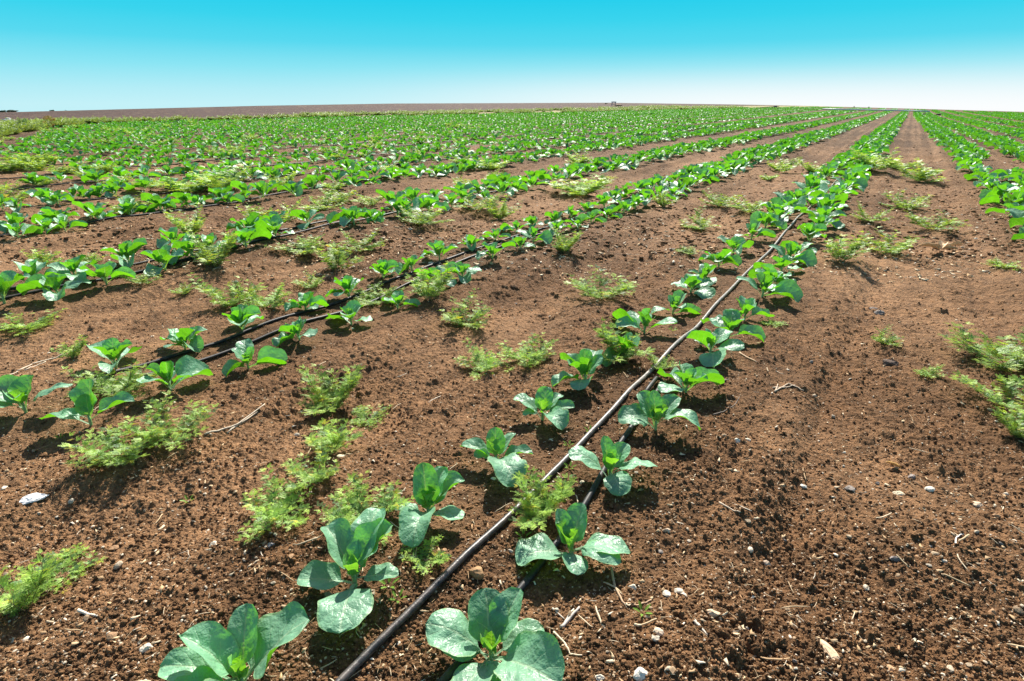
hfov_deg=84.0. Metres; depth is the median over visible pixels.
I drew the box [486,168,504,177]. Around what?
feathery weed
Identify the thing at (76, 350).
feathery weed
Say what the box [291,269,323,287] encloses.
feathery weed
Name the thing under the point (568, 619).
dry stick
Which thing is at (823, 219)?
cabbage plant
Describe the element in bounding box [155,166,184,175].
cabbage plant
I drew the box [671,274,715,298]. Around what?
cabbage plant
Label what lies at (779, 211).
cabbage plant
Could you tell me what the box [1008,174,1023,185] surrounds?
cabbage plant
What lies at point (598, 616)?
straw piece
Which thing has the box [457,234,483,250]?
cabbage plant
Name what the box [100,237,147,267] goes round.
cabbage plant
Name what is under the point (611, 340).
feathery weed
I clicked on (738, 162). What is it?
cabbage plant
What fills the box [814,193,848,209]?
cabbage plant
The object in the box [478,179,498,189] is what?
cabbage plant
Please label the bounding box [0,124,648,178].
drip hose
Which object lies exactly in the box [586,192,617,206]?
cabbage plant
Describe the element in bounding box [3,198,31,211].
cabbage plant
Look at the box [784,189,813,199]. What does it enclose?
cabbage plant
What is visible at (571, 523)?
cabbage plant
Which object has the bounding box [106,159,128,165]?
cabbage plant
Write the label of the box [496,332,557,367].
feathery weed
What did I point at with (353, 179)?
cabbage plant
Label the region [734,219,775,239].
cabbage plant
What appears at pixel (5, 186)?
feathery weed
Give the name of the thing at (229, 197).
cabbage plant
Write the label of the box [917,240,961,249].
dry husk
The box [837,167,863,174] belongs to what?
cabbage plant
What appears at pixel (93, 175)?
cabbage plant
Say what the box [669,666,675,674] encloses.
pebble
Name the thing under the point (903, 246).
feathery weed
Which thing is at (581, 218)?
cabbage plant
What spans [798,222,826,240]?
cabbage plant
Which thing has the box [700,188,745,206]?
feathery weed
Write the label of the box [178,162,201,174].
cabbage plant
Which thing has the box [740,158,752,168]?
cabbage plant
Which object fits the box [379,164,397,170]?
feathery weed
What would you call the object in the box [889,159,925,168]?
feathery weed
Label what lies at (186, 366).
cabbage plant
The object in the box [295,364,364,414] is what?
feathery weed
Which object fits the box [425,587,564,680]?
cabbage plant
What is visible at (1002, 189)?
cabbage plant
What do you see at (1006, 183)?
cabbage plant
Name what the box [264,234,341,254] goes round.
feathery weed
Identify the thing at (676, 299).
cabbage plant
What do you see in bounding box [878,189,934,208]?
feathery weed
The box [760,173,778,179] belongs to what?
feathery weed
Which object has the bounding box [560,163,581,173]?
cabbage plant
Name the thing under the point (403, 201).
cabbage plant
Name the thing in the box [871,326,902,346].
feathery weed
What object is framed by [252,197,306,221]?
feathery weed
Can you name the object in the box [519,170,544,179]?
cabbage plant
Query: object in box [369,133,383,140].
feathery weed
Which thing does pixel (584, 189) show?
feathery weed
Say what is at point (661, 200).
feathery weed
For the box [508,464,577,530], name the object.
feathery weed
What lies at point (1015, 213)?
cabbage plant
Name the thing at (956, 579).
straw piece
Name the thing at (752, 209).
feathery weed
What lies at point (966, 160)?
cabbage plant
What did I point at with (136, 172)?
cabbage plant
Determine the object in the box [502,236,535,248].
cabbage plant
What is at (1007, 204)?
cabbage plant
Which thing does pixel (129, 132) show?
feathery weed
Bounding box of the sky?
[0,0,1023,111]
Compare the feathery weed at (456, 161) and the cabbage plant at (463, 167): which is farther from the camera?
the feathery weed at (456, 161)
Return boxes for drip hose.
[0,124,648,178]
[0,135,764,299]
[0,136,682,236]
[9,220,327,289]
[19,124,689,189]
[27,123,620,166]
[75,125,728,201]
[93,159,752,386]
[335,146,871,680]
[437,376,663,680]
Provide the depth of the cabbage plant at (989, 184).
7.83 m
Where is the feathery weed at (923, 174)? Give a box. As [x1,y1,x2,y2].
[898,157,945,182]
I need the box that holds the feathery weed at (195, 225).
[163,202,206,234]
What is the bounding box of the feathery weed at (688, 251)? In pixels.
[672,245,703,253]
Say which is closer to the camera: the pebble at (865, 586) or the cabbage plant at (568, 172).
the pebble at (865, 586)
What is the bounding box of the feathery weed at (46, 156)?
[2,150,61,165]
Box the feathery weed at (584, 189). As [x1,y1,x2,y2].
[546,169,616,195]
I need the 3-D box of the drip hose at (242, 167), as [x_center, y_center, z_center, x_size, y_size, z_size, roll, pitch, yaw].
[1.612,-7.082,19.837,0.079,0.065,31.001,14,26,30]
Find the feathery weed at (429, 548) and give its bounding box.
[400,534,451,575]
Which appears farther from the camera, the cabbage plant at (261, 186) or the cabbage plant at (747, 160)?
the cabbage plant at (747, 160)
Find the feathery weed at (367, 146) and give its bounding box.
[360,144,376,147]
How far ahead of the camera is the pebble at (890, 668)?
1.24 m
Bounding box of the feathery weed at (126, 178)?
[102,171,131,187]
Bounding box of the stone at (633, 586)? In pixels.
[628,584,636,589]
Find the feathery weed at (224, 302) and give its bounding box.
[188,273,266,306]
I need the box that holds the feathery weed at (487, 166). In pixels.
[466,157,511,169]
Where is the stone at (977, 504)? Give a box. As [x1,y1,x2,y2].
[973,501,982,506]
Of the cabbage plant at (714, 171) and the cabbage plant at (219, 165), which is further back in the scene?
the cabbage plant at (219, 165)
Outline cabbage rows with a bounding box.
[0,106,1023,239]
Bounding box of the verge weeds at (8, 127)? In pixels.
[0,104,741,136]
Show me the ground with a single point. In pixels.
(990, 293)
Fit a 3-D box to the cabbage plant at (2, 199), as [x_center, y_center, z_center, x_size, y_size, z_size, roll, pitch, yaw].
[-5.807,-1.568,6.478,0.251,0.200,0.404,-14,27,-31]
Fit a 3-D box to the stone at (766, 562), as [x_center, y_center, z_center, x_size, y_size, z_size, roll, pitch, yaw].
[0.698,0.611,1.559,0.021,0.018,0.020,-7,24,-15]
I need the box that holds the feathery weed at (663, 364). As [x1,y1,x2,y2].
[646,349,680,369]
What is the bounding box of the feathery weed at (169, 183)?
[148,174,220,191]
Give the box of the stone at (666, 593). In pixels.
[662,590,670,596]
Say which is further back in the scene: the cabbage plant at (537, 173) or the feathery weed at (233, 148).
the feathery weed at (233, 148)
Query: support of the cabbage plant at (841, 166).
on the ground
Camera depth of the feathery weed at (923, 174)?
9.07 m
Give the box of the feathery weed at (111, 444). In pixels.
[59,415,179,469]
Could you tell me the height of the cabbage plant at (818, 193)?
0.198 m
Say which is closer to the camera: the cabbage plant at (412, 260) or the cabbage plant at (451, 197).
the cabbage plant at (412, 260)
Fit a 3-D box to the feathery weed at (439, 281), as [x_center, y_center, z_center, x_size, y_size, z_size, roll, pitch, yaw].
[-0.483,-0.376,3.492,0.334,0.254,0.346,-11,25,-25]
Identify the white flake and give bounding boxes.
[19,493,48,503]
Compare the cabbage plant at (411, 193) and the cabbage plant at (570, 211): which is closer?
the cabbage plant at (570, 211)
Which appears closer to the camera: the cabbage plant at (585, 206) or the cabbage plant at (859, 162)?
the cabbage plant at (585, 206)
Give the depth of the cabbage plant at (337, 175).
8.30 m
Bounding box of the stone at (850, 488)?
[844,485,854,491]
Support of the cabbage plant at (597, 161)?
on the ground
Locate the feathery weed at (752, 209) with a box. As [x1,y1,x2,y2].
[725,195,771,213]
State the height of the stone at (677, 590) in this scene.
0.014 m
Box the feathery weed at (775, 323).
[759,317,786,326]
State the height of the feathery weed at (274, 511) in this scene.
0.134 m
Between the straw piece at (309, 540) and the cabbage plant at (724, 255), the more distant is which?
the cabbage plant at (724, 255)
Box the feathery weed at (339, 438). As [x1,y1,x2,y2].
[301,417,363,454]
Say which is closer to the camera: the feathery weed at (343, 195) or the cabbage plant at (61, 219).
the cabbage plant at (61, 219)
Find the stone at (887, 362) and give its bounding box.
[883,359,898,365]
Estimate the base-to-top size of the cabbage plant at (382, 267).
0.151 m
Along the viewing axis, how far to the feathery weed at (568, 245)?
4.54 m
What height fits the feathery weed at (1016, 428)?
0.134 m
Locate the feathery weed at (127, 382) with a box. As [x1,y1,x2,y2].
[60,359,158,400]
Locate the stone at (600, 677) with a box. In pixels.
[595,674,604,680]
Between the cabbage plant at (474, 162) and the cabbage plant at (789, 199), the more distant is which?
the cabbage plant at (474, 162)
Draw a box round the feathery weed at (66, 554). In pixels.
[8,542,106,606]
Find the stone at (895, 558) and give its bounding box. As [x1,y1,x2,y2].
[890,556,901,561]
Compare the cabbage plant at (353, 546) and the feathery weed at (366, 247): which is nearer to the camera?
the cabbage plant at (353, 546)
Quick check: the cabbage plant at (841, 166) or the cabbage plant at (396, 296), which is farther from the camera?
the cabbage plant at (841, 166)
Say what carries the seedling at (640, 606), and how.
on the ground
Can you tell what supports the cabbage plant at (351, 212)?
on the ground
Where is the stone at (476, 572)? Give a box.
[469,566,483,579]
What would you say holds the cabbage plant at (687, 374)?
on the ground
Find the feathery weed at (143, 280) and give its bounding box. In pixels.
[121,269,163,283]
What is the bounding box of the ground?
[0,103,1023,680]
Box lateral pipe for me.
[822,108,929,111]
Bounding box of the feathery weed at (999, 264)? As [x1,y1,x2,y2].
[986,257,1022,270]
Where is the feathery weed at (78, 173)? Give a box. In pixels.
[72,167,99,177]
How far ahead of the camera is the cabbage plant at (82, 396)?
2.12 m
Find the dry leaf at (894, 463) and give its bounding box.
[886,461,900,467]
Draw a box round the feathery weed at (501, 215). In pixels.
[483,194,520,219]
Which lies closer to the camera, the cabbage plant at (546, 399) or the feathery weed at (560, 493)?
the feathery weed at (560, 493)
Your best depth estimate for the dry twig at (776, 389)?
2.43 m
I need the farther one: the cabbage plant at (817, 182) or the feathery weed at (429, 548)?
the cabbage plant at (817, 182)
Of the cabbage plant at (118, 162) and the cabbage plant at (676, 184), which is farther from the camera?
the cabbage plant at (118, 162)
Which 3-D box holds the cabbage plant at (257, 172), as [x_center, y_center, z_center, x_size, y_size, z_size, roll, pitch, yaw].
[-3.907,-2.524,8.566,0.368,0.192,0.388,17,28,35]
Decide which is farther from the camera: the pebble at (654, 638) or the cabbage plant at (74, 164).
the cabbage plant at (74, 164)
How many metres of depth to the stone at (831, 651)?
1.28 m
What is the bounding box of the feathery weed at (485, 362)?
[453,337,513,378]
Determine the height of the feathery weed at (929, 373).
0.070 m
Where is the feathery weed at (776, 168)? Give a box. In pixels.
[766,157,799,171]
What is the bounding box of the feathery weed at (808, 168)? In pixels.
[797,156,822,172]
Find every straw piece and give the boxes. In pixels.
[288,631,318,647]
[296,536,320,544]
[595,606,603,627]
[603,582,621,592]
[637,618,656,626]
[760,656,790,660]
[780,606,807,608]
[943,573,970,586]
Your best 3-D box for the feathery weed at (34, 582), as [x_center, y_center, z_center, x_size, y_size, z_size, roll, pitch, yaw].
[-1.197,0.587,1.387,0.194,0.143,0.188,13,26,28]
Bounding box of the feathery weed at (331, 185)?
[321,182,345,188]
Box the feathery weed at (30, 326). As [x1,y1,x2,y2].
[0,308,64,334]
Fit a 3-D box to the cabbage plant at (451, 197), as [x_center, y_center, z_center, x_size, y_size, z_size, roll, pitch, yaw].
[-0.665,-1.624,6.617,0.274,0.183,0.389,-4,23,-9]
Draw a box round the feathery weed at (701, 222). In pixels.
[680,204,720,229]
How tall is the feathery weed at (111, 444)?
0.117 m
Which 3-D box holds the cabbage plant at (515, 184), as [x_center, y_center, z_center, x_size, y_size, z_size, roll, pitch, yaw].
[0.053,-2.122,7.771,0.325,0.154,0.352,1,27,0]
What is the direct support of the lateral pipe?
on the ground
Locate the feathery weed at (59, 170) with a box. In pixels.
[47,164,72,173]
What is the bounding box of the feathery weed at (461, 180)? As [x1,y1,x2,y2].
[451,175,471,185]
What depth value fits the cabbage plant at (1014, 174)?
8.17 m
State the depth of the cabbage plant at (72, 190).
7.16 m
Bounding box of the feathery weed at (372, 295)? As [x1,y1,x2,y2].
[347,281,407,305]
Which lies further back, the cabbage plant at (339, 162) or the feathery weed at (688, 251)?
the cabbage plant at (339, 162)
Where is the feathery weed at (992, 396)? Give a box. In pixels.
[949,370,1023,411]
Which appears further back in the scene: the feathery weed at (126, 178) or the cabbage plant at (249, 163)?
the cabbage plant at (249, 163)
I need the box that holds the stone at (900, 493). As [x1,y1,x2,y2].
[892,491,903,495]
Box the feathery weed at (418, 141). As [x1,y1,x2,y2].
[412,133,426,142]
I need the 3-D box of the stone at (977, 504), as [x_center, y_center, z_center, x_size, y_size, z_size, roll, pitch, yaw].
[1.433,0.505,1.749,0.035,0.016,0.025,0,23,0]
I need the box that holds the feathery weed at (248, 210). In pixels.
[236,203,269,218]
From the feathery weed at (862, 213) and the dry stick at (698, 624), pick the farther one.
the feathery weed at (862, 213)
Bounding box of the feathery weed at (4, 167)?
[0,156,30,171]
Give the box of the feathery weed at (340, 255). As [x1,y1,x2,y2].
[313,240,362,270]
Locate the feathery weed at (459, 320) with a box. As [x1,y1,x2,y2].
[439,288,492,329]
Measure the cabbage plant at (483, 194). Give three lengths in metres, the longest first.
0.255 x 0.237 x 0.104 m
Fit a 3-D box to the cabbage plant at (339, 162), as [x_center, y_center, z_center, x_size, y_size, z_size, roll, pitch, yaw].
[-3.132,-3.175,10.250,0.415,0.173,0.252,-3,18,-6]
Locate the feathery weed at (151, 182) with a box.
[130,177,160,186]
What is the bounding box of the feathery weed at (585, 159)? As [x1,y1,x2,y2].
[566,148,592,163]
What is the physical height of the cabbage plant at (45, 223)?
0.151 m
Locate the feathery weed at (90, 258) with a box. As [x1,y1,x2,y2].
[76,251,107,261]
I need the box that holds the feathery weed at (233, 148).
[227,141,244,151]
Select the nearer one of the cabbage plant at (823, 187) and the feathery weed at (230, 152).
the cabbage plant at (823, 187)
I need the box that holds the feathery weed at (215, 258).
[184,229,237,266]
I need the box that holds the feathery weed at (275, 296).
[231,279,292,308]
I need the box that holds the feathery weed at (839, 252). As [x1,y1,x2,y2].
[824,231,873,262]
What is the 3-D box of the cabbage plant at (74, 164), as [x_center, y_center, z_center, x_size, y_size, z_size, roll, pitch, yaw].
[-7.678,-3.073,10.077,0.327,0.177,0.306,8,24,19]
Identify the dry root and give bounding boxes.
[553,631,581,655]
[610,567,651,605]
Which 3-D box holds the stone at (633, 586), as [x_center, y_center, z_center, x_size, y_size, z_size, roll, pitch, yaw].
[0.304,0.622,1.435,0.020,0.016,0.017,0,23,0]
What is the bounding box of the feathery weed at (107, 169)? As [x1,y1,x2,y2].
[87,161,118,172]
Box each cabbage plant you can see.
[0,194,13,209]
[0,212,27,232]
[0,270,30,303]
[0,374,72,412]
[1,222,43,237]
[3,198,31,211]
[13,259,70,280]
[16,172,50,185]
[16,273,90,300]
[22,187,55,204]
[31,206,80,224]
[35,218,65,229]
[39,378,134,425]
[40,190,73,203]
[45,171,72,181]
[46,213,87,233]
[47,254,97,280]
[61,187,90,197]
[69,162,85,167]
[70,184,101,197]
[72,201,106,218]
[76,261,135,284]
[79,165,95,172]
[81,169,109,182]
[84,206,117,218]
[85,337,141,373]
[88,181,112,193]
[92,160,108,165]
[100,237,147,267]
[102,181,125,196]
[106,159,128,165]
[106,166,132,178]
[106,176,131,187]
[107,195,155,214]
[118,202,142,214]
[120,161,136,167]
[123,175,158,189]
[130,165,148,175]
[132,165,160,178]
[136,355,212,390]
[140,193,171,213]
[140,245,183,275]
[147,197,175,209]
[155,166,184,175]
[156,227,186,248]
[158,601,309,680]
[159,176,185,190]
[160,326,206,352]
[164,185,185,192]
[168,233,216,264]
[171,192,204,206]
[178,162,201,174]
[181,194,205,206]
[183,169,211,180]
[196,232,236,247]
[198,163,216,170]
[203,166,227,173]
[203,186,231,200]
[209,169,240,180]
[214,191,244,203]
[217,159,230,166]
[221,160,240,169]
[222,226,271,247]
[222,304,263,330]
[222,338,287,377]
[226,212,271,230]
[230,180,256,196]
[241,167,269,179]
[243,159,258,168]
[245,180,279,197]
[253,215,294,235]
[254,166,280,173]
[259,211,287,231]
[264,180,282,193]
[265,169,280,178]
[271,316,317,346]
[273,162,300,169]
[277,180,304,196]
[281,163,304,174]
[284,291,328,311]
[289,209,324,229]
[297,162,318,170]
[297,507,398,633]
[301,177,321,190]
[303,174,325,184]
[312,168,321,174]
[320,164,339,173]
[324,169,351,184]
[325,275,363,296]
[325,300,372,324]
[326,207,361,222]
[328,159,347,168]
[335,159,355,169]
[339,206,367,227]
[343,166,369,178]
[343,175,365,185]
[355,208,384,222]
[356,160,371,169]
[365,175,381,183]
[366,211,384,222]
[367,165,388,175]
[369,160,384,166]
[369,259,398,278]
[376,189,405,208]
[379,169,401,178]
[380,202,411,215]
[381,290,420,308]
[385,197,420,215]
[386,166,401,172]
[388,462,464,547]
[394,168,417,177]
[395,255,423,274]
[399,186,433,205]
[400,162,414,168]
[410,166,430,177]
[412,196,449,210]
[413,265,456,286]
[415,163,427,172]
[418,189,443,197]
[420,240,457,260]
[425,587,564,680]
[426,166,444,176]
[429,162,449,173]
[442,192,463,206]
[442,261,481,282]
[443,163,453,174]
[443,182,475,198]
[448,162,461,171]
[452,188,477,203]
[453,163,472,172]
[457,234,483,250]
[461,427,532,486]
[465,159,483,169]
[465,179,485,192]
[474,190,492,198]
[475,241,503,259]
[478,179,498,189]
[482,228,510,239]
[486,181,517,196]
[487,172,518,181]
[500,220,530,232]
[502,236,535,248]
[506,180,527,191]
[513,386,574,429]
[515,503,629,574]
[516,226,552,244]
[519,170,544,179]
[519,175,549,187]
[522,216,542,226]
[538,172,564,180]
[539,169,552,180]
[544,210,562,223]
[547,164,565,174]
[548,220,572,235]
[551,348,602,389]
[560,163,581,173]
[561,205,579,218]
[562,168,582,178]
[563,165,585,173]
[565,213,588,228]
[568,435,657,495]
[571,163,584,166]
[578,202,593,212]
[579,164,594,173]
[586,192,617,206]
[587,209,606,222]
[590,158,604,166]
[599,206,622,218]
[601,161,616,171]
[602,332,639,366]
[603,188,626,202]
[609,199,636,214]
[611,158,630,169]
[612,308,677,333]
[614,184,637,194]
[618,390,700,430]
[620,193,647,210]
[622,159,636,168]
[626,179,651,191]
[639,176,661,189]
[639,184,678,199]
[641,190,658,205]
[651,289,700,313]
[654,174,669,186]
[657,360,724,392]
[661,186,687,196]
[662,179,677,184]
[665,172,688,181]
[670,180,691,194]
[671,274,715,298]
[676,169,691,177]
[677,177,703,187]
[679,165,701,174]
[684,263,716,283]
[686,328,744,366]
[690,164,707,176]
[690,173,711,184]
[698,249,741,266]
[699,168,719,181]
[700,162,710,168]
[700,309,765,341]
[707,167,727,176]
[713,163,732,175]
[717,235,753,255]
[723,159,742,168]
[723,296,774,319]
[724,162,737,174]
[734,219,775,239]
[736,272,802,302]
[738,160,749,170]
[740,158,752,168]
[748,263,796,284]
[750,211,786,229]
[753,251,803,270]
[760,197,793,214]
[766,207,791,222]
[769,242,816,266]
[771,195,807,209]
[773,190,806,210]
[780,240,816,261]
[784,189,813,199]
[791,178,827,192]
[793,188,815,201]
[797,214,838,232]
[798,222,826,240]
[801,206,846,228]
[802,171,824,182]
[805,178,829,187]
[808,206,835,215]
[809,187,853,200]
[809,192,847,204]
[814,166,836,178]
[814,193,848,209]
[817,161,844,175]
[820,161,845,168]
[828,180,864,192]
[831,159,849,165]
[831,174,867,188]
[834,170,869,181]
[835,159,849,169]
[835,170,859,184]
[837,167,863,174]
[838,181,858,194]
[847,164,870,170]
[848,167,870,175]
[852,159,876,166]
[955,160,975,169]
[956,157,982,165]
[964,163,992,168]
[964,168,987,177]
[966,171,997,181]
[968,165,989,173]
[972,173,996,181]
[973,175,998,185]
[976,178,998,189]
[979,182,1018,198]
[979,193,1007,206]
[981,181,1020,196]
[985,199,1023,216]
[990,167,1023,177]
[1001,169,1023,179]
[1005,192,1023,205]
[1005,208,1023,217]
[1008,172,1021,184]
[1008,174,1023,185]
[1008,206,1023,214]
[1009,216,1023,232]
[1016,180,1023,189]
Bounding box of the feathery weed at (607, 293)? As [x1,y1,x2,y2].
[563,264,636,298]
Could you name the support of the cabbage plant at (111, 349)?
on the ground
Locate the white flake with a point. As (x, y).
(31, 498)
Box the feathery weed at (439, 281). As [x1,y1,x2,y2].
[404,262,456,300]
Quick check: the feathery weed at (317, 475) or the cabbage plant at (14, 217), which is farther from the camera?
the cabbage plant at (14, 217)
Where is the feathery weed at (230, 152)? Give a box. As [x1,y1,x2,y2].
[219,146,243,155]
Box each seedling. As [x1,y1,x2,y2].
[380,578,398,588]
[388,589,406,602]
[515,529,530,538]
[633,600,651,616]
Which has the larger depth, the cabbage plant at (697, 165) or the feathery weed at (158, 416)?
the cabbage plant at (697, 165)
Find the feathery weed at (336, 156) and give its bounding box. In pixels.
[322,147,341,158]
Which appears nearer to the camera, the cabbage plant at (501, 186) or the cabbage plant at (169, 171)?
the cabbage plant at (501, 186)
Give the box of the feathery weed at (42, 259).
[21,247,63,266]
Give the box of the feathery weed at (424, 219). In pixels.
[397,202,454,224]
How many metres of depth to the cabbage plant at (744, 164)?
10.17 m
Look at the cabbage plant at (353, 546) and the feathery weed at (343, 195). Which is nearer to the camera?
the cabbage plant at (353, 546)
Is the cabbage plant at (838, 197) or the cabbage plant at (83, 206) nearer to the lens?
the cabbage plant at (83, 206)
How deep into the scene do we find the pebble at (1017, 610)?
1.39 m
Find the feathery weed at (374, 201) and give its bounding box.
[351,193,383,205]
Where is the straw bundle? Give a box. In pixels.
[11,354,63,374]
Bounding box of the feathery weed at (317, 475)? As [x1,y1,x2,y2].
[281,437,339,490]
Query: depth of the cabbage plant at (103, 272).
3.71 m
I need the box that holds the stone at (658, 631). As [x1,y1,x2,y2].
[653,627,663,635]
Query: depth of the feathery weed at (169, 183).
7.69 m
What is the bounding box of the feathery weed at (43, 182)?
[21,175,56,184]
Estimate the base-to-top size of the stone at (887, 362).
0.037 m
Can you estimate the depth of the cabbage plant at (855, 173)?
8.33 m
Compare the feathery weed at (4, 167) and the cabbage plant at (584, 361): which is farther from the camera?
the feathery weed at (4, 167)
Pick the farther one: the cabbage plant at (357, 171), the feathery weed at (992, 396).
the cabbage plant at (357, 171)
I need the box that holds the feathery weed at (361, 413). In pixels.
[338,404,390,431]
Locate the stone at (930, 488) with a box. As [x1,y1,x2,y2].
[924,486,934,491]
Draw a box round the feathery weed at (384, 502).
[315,471,413,545]
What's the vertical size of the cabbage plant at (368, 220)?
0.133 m
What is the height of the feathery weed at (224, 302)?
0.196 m
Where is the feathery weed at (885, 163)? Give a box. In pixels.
[850,147,902,170]
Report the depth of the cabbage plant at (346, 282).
3.58 m
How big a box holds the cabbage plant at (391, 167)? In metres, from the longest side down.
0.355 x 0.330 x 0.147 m
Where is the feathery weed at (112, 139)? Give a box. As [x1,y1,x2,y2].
[103,137,118,142]
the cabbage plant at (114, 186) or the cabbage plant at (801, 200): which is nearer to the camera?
the cabbage plant at (801, 200)
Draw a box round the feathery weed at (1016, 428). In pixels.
[992,405,1023,437]
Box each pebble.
[83,614,88,622]
[106,632,116,640]
[109,545,118,550]
[113,561,122,568]
[651,636,659,640]
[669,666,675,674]
[863,584,868,590]
[886,664,895,671]
[946,665,954,672]
[1012,606,1023,613]
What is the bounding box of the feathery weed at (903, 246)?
[858,226,919,253]
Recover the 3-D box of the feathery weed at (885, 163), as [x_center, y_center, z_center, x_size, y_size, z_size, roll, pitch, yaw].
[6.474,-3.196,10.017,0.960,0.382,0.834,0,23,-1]
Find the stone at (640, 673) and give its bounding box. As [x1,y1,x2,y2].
[633,667,647,680]
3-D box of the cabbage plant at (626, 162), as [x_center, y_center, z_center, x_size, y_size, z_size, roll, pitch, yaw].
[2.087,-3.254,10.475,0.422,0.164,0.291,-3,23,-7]
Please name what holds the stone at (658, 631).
on the ground
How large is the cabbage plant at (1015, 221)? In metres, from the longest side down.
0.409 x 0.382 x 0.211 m
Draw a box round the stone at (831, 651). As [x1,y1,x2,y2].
[818,638,839,659]
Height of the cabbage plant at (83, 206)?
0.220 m
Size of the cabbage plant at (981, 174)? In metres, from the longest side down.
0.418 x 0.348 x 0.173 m
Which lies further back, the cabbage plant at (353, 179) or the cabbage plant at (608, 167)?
the cabbage plant at (608, 167)
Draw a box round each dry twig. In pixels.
[204,404,264,434]
[719,501,740,511]
[772,383,803,391]
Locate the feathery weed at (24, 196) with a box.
[0,180,33,201]
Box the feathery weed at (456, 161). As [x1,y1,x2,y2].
[449,154,469,164]
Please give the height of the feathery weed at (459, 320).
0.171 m
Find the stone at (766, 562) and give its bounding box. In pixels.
[763,560,770,565]
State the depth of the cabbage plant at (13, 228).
5.09 m
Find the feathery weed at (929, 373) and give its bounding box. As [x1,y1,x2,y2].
[914,363,947,377]
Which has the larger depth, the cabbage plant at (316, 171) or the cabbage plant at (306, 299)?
the cabbage plant at (316, 171)
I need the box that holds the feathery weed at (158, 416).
[118,385,218,450]
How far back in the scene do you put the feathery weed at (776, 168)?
10.39 m
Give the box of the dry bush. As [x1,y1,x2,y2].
[42,115,55,125]
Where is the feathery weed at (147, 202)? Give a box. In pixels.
[113,191,163,204]
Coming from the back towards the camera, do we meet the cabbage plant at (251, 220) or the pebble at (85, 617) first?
the cabbage plant at (251, 220)
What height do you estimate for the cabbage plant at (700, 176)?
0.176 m
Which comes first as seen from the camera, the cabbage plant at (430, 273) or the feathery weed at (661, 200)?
the cabbage plant at (430, 273)
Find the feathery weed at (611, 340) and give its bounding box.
[593,318,654,363]
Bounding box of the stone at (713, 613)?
[707,609,720,617]
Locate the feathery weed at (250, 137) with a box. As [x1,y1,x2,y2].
[243,131,258,140]
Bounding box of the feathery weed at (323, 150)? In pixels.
[318,144,330,153]
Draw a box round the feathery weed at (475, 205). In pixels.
[454,192,502,209]
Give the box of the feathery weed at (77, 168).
[55,161,82,172]
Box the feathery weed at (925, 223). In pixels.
[904,207,969,229]
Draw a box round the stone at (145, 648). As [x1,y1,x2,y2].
[139,643,153,653]
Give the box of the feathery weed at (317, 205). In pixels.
[298,186,343,210]
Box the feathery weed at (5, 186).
[0,181,14,191]
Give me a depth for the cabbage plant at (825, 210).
5.52 m
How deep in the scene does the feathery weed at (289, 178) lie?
7.74 m
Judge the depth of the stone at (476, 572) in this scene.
1.47 m
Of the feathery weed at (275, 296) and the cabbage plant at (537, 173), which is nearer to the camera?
the feathery weed at (275, 296)
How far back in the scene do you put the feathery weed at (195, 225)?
5.17 m
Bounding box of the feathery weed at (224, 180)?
[188,161,251,187]
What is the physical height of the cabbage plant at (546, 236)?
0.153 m
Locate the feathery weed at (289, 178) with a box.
[262,170,297,188]
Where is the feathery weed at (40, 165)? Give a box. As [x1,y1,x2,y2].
[13,153,54,171]
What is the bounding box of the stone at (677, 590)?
[674,588,682,594]
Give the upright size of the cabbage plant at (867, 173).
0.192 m
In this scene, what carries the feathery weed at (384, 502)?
on the ground
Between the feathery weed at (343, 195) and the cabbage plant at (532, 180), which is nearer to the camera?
the feathery weed at (343, 195)
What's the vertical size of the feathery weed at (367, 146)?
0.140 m
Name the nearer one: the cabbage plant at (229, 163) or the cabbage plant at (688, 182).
the cabbage plant at (688, 182)
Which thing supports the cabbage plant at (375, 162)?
on the ground
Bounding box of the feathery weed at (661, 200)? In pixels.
[653,190,680,206]
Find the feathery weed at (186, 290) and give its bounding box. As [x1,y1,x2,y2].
[168,282,193,293]
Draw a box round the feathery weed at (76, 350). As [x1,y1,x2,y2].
[50,334,86,358]
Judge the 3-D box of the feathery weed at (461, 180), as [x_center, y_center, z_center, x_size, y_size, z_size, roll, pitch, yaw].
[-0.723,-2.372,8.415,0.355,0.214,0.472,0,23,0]
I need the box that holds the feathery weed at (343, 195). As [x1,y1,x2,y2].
[318,186,361,201]
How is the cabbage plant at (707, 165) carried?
on the ground
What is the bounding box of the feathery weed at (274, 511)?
[235,464,312,544]
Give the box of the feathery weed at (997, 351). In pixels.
[938,321,1023,372]
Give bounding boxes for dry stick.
[77,608,97,616]
[559,606,579,627]
[693,619,707,635]
[739,352,756,361]
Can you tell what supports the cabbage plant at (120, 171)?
on the ground
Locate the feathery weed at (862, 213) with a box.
[849,201,895,221]
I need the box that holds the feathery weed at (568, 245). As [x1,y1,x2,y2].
[550,226,582,252]
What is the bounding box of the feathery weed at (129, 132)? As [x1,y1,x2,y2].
[124,128,138,135]
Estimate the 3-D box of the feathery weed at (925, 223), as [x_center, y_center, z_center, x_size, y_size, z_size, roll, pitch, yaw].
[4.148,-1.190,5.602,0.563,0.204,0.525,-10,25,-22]
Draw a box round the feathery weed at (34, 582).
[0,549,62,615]
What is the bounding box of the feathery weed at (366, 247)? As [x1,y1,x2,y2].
[338,228,387,251]
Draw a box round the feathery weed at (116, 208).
[107,201,140,213]
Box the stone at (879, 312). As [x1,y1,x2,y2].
[874,310,884,314]
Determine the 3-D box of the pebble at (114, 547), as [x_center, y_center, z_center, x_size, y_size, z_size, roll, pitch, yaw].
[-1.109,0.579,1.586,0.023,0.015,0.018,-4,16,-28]
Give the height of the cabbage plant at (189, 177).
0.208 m
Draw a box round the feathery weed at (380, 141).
[368,138,383,144]

